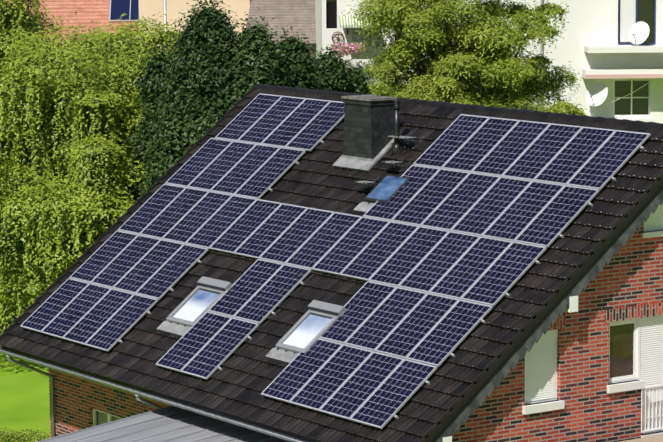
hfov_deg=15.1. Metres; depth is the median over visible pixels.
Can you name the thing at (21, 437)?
hedge leaves
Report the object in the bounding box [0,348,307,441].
gutter
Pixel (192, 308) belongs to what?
skylights
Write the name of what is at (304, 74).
thuja tree
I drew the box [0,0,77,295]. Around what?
birch tree
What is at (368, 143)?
chimney
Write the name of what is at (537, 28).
garden tree
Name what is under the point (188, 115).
thuja tree
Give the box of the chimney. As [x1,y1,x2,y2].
[332,95,396,171]
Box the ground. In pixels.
[0,286,49,441]
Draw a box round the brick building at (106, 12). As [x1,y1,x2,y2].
[8,0,138,61]
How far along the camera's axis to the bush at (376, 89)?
75.81 m
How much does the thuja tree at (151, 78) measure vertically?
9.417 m
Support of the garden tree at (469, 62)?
on the ground
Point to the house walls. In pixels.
(630, 274)
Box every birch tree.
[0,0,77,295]
[0,12,173,345]
[27,12,185,243]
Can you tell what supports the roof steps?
on the house roof
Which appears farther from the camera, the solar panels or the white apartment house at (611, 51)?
the white apartment house at (611, 51)
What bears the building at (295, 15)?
on the ground
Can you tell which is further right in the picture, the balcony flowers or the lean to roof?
the balcony flowers
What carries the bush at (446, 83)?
on the ground
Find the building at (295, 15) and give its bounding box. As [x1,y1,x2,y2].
[246,0,315,64]
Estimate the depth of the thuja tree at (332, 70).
73.37 m
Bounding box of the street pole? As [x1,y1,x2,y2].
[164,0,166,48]
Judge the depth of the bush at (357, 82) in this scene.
74.49 m
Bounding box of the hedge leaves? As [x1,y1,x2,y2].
[0,427,49,441]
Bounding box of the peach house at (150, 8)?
[139,0,250,57]
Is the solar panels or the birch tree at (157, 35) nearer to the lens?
the solar panels
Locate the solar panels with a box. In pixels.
[20,93,650,428]
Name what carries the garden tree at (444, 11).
on the ground
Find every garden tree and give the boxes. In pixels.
[341,0,577,112]
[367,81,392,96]
[369,7,461,99]
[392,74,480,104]
[393,8,545,109]
[451,0,589,115]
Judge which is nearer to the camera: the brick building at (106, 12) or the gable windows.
the gable windows
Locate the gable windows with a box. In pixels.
[93,203,662,441]
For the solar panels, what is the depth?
51.98 m
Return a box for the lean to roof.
[37,405,289,441]
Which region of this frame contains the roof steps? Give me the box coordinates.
[355,131,428,188]
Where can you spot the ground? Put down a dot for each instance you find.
(24, 399)
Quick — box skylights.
[157,174,409,362]
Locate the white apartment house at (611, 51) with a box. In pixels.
[315,0,662,123]
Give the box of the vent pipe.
[386,100,405,156]
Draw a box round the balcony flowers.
[330,41,365,56]
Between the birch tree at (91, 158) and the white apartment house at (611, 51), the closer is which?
the birch tree at (91, 158)
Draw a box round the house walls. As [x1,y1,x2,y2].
[49,222,662,441]
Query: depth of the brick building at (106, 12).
111.88 m
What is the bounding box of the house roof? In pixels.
[0,84,662,441]
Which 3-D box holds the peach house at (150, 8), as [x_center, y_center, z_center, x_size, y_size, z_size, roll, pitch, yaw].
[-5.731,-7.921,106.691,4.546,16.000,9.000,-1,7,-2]
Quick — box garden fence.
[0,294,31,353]
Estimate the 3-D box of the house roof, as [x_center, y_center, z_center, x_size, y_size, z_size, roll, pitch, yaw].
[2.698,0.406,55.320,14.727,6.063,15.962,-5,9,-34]
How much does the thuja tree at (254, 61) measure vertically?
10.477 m
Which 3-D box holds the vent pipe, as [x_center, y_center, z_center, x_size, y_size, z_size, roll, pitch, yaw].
[1.407,-2.018,54.642,0.355,1.271,0.320,-5,9,-34]
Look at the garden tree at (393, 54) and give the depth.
77.13 m
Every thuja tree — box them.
[119,43,174,205]
[125,0,241,203]
[203,7,297,116]
[274,27,331,90]
[313,43,352,92]
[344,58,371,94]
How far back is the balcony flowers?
85.59 m

